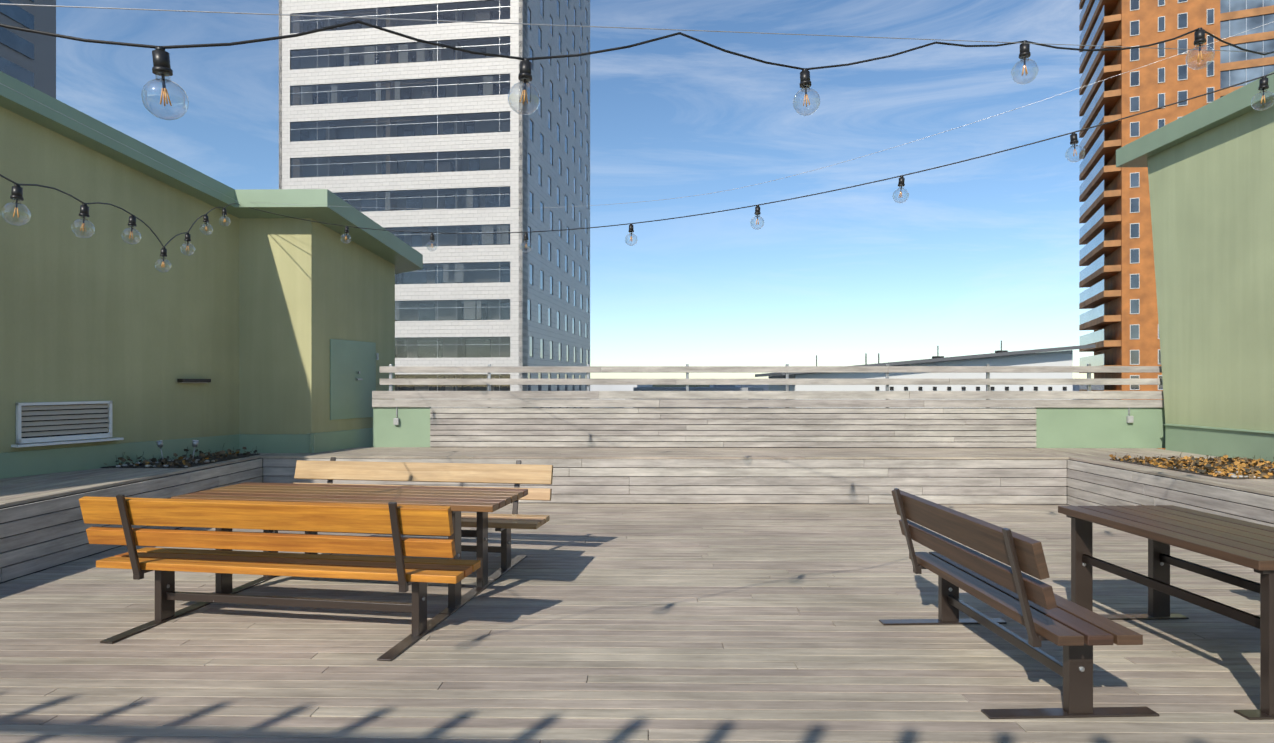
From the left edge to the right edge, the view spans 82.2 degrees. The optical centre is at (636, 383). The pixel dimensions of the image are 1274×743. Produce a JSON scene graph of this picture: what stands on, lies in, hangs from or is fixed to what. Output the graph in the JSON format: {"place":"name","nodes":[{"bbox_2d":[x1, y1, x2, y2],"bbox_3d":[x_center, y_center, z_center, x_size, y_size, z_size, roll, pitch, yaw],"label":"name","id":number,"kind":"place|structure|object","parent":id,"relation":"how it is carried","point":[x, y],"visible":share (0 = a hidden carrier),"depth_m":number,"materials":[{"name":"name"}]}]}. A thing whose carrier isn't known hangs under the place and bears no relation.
{"place":"outdoors","nodes":[
{"label":"outdoors","id":0,"kind":"place"},
{"bbox_2d":[279,0,589,407],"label":"white tower","id":1,"kind":"structure","parent":0,"point":[385,126],"depth_m":60.03,"materials":[{"name":"tile"}]},
{"bbox_2d":[0,503,1071,739],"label":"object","id":2,"kind":"object","parent":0,"point":[592,503],"depth_m":9.60,"materials":[{"name":"black wood"}]},
{"bbox_2d":[56,0,1093,378],"label":"sky","id":3,"kind":"structure","parent":0,"point":[981,253],"materials":[{"name":"blue"}]},
{"bbox_2d":[0,503,1273,742],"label":"deck","id":4,"kind":"structure","parent":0,"point":[670,623],"depth_m":4.21,"materials":[{"name":"grey wood"}]},
{"bbox_2d":[79,494,479,660],"bbox_3d":[-2.211,1.106,4.576,2.400,0.866,0.800,0,0,9],"label":"bench","id":5,"kind":"object","parent":4,"relation":"on","point":[395,520],"visible":1,"depth_m":4.42,"materials":[{"name":"orange wood"}]},
{"bbox_2d":[171,482,527,614],"bbox_3d":[-2.081,1.174,5.406,2.400,0.730,0.860,0,0,9],"label":"table","id":6,"kind":"object","parent":4,"relation":"on","point":[482,502],"visible":0.6,"depth_m":5.32,"materials":[{"name":"brown wood"}]},
{"bbox_2d":[294,457,552,579],"bbox_3d":[-1.951,1.106,6.236,2.400,0.866,0.800,0,0,9],"label":"bench","id":7,"kind":"object","parent":4,"relation":"on","point":[518,473],"visible":0.58,"depth_m":6.36,"materials":[{"name":"brown wood"}]},
{"bbox_2d":[0,458,1273,567],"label":"platform","id":8,"kind":"object","parent":4,"relation":"on","point":[682,485],"depth_m":9.35,"materials":[{"name":"grey wood"}]},
{"bbox_2d":[101,445,259,467],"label":"plants","id":9,"kind":"object","parent":8,"relation":"on","point":[202,458],"visible":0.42,"depth_m":8.48,"materials":[{"name":"plant"}]},
{"bbox_2d":[156,440,198,458],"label":"spotlights","id":10,"kind":"object","parent":9,"relation":"in","point":[194,443],"visible":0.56,"depth_m":8.50,"materials":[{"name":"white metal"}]},
{"bbox_2d":[0,339,378,478],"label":"base trim","id":11,"kind":"structure","parent":8,"relation":"on","point":[352,375],"depth_m":9.82,"materials":[{"name":"green paint"}]},
{"bbox_2d":[0,106,394,452],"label":"wall","id":12,"kind":"structure","parent":8,"relation":"on","point":[250,318],"depth_m":8.81,"materials":[{"name":"green paint"}]},
{"bbox_2d":[11,401,123,447],"bbox_3d":[-6.020,0.416,7.760,0.110,0.442,1.060,0,0,19],"label":"vent","id":13,"kind":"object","parent":12,"relation":"attached to","point":[47,423],"depth_m":7.71,"materials":[{"name":"white metal"}]},
{"bbox_2d":[177,379,210,382],"bbox_3d":[-5.548,-0.031,9.152,0.090,0.054,0.400,0,0,19],"label":"wall lamp","id":14,"kind":"object","parent":12,"relation":"attached to","point":[193,380],"visible":1,"depth_m":9.10,"materials":[{"name":"grey metal"}]},
{"bbox_2d":[0,71,422,273],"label":"roof","id":15,"kind":"structure","parent":12,"relation":"on","point":[399,254],"depth_m":9.12,"materials":[{"name":"green metal"}]},
{"bbox_2d":[0,83,227,196],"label":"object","id":16,"kind":"object","parent":15,"relation":"attached to","point":[111,138],"visible":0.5,"depth_m":4.87,"materials":[{"name":"green metal"}]},
{"bbox_2d":[0,174,239,246],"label":"cable","id":17,"kind":"object","parent":15,"relation":"attached to","point":[6,178],"visible":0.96,"depth_m":4.50,"materials":[{"name":"black plastic"}]},
{"bbox_2d":[0,184,31,225],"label":"bulb","id":18,"kind":"object","parent":17,"relation":"hanging from","point":[17,192],"visible":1,"depth_m":3.49,"materials":[{"name":"clear glass"}]},
{"bbox_2d":[71,203,95,237],"bbox_3d":[-3.184,-0.935,4.200,0.115,0.199,0.115,3,-2,-5],"label":"bulb","id":19,"kind":"object","parent":17,"relation":"hanging from","point":[84,211],"visible":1,"depth_m":4.19,"materials":[{"name":"clear glass"}]},
{"bbox_2d":[121,215,141,244],"bbox_3d":[-3.370,-1.025,4.868,0.115,0.199,0.115,-5,-7,44],"label":"bulb","id":20,"kind":"object","parent":17,"relation":"hanging from","point":[132,222],"visible":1,"depth_m":4.86,"materials":[{"name":"clear glass"}]},
{"bbox_2d":[154,247,171,272],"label":"bulb","id":21,"kind":"object","parent":17,"relation":"hanging from","point":[163,253],"visible":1,"depth_m":5.75,"materials":[{"name":"clear glass"}]},
{"bbox_2d":[180,233,194,255],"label":"bulb","id":22,"kind":"object","parent":17,"relation":"hanging from","point":[187,237],"visible":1,"depth_m":6.30,"materials":[{"name":"clear glass"}]},
{"bbox_2d":[200,214,212,234],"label":"bulb","id":23,"kind":"object","parent":17,"relation":"hanging from","point":[206,219],"visible":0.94,"depth_m":7.00,"materials":[{"name":"clear glass"}]},
{"bbox_2d":[219,208,230,225],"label":"bulb","id":24,"kind":"object","parent":17,"relation":"hanging from","point":[224,211],"visible":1,"depth_m":7.92,"materials":[{"name":"clear glass"}]},
{"bbox_2d":[248,73,1273,233],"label":"cable","id":25,"kind":"object","parent":15,"relation":"attached to","point":[826,191],"visible":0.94,"depth_m":5.58,"materials":[{"name":"black plastic"}]},
{"bbox_2d":[341,226,350,243],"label":"bulb","id":26,"kind":"object","parent":25,"relation":"hanging from","point":[346,231],"visible":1,"depth_m":8.52,"materials":[{"name":"clear glass"}]},
{"bbox_2d":[426,233,436,250],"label":"bulb","id":27,"kind":"object","parent":25,"relation":"hanging from","point":[432,237],"visible":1,"depth_m":7.82,"materials":[{"name":"clear glass"}]},
{"bbox_2d":[520,232,531,252],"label":"bulb","id":28,"kind":"object","parent":25,"relation":"hanging from","point":[526,238],"visible":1,"depth_m":7.18,"materials":[{"name":"clear glass"}]},
{"bbox_2d":[625,224,637,245],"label":"bulb","id":29,"kind":"object","parent":25,"relation":"hanging from","point":[631,230],"visible":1,"depth_m":6.57,"materials":[{"name":"clear glass"}]},
{"bbox_2d":[0,20,1273,69],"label":"cable","id":30,"kind":"object","parent":25,"relation":"attached to","point":[385,30],"visible":1,"depth_m":2.60,"materials":[{"name":"black plastic"}]},
{"bbox_2d":[141,46,188,119],"bbox_3d":[-1.349,-0.855,2.081,0.115,0.200,0.115,-5,5,-23],"label":"bulb","id":31,"kind":"object","parent":30,"relation":"hanging from","point":[161,67],"visible":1,"depth_m":2.07,"materials":[{"name":"clear glass"}]},
{"bbox_2d":[508,58,539,114],"bbox_3d":[-0.399,-1.055,2.593,0.115,0.200,0.115,2,-4,5],"label":"bulb","id":32,"kind":"object","parent":30,"relation":"hanging from","point":[524,76],"visible":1,"depth_m":2.58,"materials":[{"name":"clear glass"}]},
{"bbox_2d":[0,3,1267,52],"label":"wire","id":33,"kind":"object","parent":30,"relation":"attached to","point":[554,25],"visible":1,"depth_m":2.47,"materials":[{"name":"grey"}]},
{"bbox_2d":[793,68,819,115],"bbox_3d":[0.716,-1.235,3.093,0.115,0.199,0.115,-5,-7,33],"label":"bulb","id":34,"kind":"object","parent":30,"relation":"hanging from","point":[805,83],"visible":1,"depth_m":3.08,"materials":[{"name":"clear glass"}]},
{"bbox_2d":[1011,40,1038,84],"bbox_3d":[1.817,-1.505,3.421,0.115,0.199,0.115,1,-1,-8],"label":"bulb","id":35,"kind":"object","parent":30,"relation":"hanging from","point":[1025,53],"visible":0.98,"depth_m":3.41,"materials":[{"name":"clear glass"}]},
{"bbox_2d":[1186,27,1214,69],"bbox_3d":[2.782,-1.655,3.607,0.115,0.199,0.115,-1,-1,27],"label":"bulb","id":36,"kind":"object","parent":30,"relation":"hanging from","point":[1199,38],"visible":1,"depth_m":3.60,"materials":[{"name":"clear glass"}]},
{"bbox_2d":[750,205,763,229],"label":"bulb","id":37,"kind":"object","parent":25,"relation":"hanging from","point":[757,210],"visible":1,"depth_m":5.96,"materials":[{"name":"clear glass"}]},
{"bbox_2d":[893,176,908,202],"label":"bulb","id":38,"kind":"object","parent":25,"relation":"hanging from","point":[901,184],"visible":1,"depth_m":5.41,"materials":[{"name":"clear glass"}]},
{"bbox_2d":[1065,132,1084,161],"bbox_3d":[2.912,-1.572,4.857,0.115,0.199,0.115,-3,-5,13],"label":"bulb","id":39,"kind":"object","parent":25,"relation":"hanging from","point":[1073,139],"visible":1,"depth_m":4.85,"materials":[{"name":"clear glass"}]},
{"bbox_2d":[1251,76,1273,110],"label":"bulb","id":40,"kind":"object","parent":25,"relation":"hanging from","point":[1263,83],"visible":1,"depth_m":4.37,"materials":[{"name":"clear glass"}]},
{"bbox_2d":[256,21,1273,208],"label":"wire","id":41,"kind":"object","parent":15,"relation":"attached to","point":[841,162],"visible":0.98,"depth_m":5.51,"materials":[{"name":"grey"}]},
{"bbox_2d":[0,458,1273,582],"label":"platform fascia","id":42,"kind":"structure","parent":8,"relation":"attached to","point":[858,481],"depth_m":9.29,"materials":[{"name":"grey wood"}]},
{"bbox_2d":[0,447,1273,507],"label":"platform tops","id":43,"kind":"object","parent":8,"relation":"attached to","point":[21,490],"visible":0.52,"depth_m":9.40,"materials":[{"name":"grey wood"}]},
{"bbox_2d":[372,364,1163,446],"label":"back wall","id":44,"kind":"structure","parent":8,"relation":"on","point":[987,401],"depth_m":10.67,"materials":[{"name":"grey wood"}]},
{"bbox_2d":[393,407,1133,424],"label":"outlets","id":45,"kind":"object","parent":44,"relation":"attached to","point":[1129,419],"visible":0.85,"depth_m":10.58,"materials":[{"name":"grey"}]},
{"bbox_2d":[373,407,1164,449],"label":"parapet","id":46,"kind":"structure","parent":8,"relation":"on","point":[1083,428],"depth_m":10.61,"materials":[{"name":"green metal"}]},
{"bbox_2d":[1109,453,1273,478],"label":"plants","id":47,"kind":"object","parent":8,"relation":"on","point":[1226,467],"visible":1,"depth_m":8.07,"materials":[{"name":"brown plant"}]},
{"bbox_2d":[1116,71,1273,462],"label":"roof trim","id":48,"kind":"structure","parent":8,"relation":"on","point":[1221,442],"depth_m":9.48,"materials":[{"name":"green metal"}]},
{"bbox_2d":[1147,102,1273,431],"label":"wall","id":49,"kind":"structure","parent":48,"relation":"attached to","point":[1211,191],"depth_m":9.43,"materials":[{"name":"green paint"}]},
{"bbox_2d":[879,488,1159,718],"bbox_3d":[1.990,1.106,4.048,0.800,0.866,1.620,0,0,-2],"label":"bench","id":50,"kind":"object","parent":4,"relation":"on","point":[1039,610],"visible":0.98,"depth_m":3.59,"materials":[{"name":"brown wood"}]},
{"bbox_2d":[1058,505,1273,719],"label":"table","id":51,"kind":"object","parent":4,"relation":"on","point":[1162,528],"visible":0.92,"depth_m":4.17,"materials":[{"name":"brown wood"}]},
{"bbox_2d":[755,341,1095,407],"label":"building","id":52,"kind":"structure","parent":0,"point":[1058,356],"depth_m":71.43,"materials":[{"name":"grey"}]},
{"bbox_2d":[1079,0,1273,448],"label":"orange tower","id":53,"kind":"structure","parent":0,"point":[1118,297],"depth_m":86.83,"materials":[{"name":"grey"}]},
{"bbox_3d":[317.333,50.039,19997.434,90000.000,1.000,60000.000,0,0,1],"label":"ground","id":54,"kind":"structure","parent":0,"visible":0},
{"bbox_2d":[0,0,55,98],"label":"dark tower","id":55,"kind":"structure","parent":54,"relation":"on","point":[28,58],"depth_m":75.57,"materials":[{"name":"grey"}]},
{"bbox_2d":[590,385,1093,407],"bbox_3d":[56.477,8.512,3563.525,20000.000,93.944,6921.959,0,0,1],"label":"building","id":56,"kind":"structure","parent":54,"relation":"on","point":[683,387],"depth_m":110.22,"materials":[{"name":"grey"}]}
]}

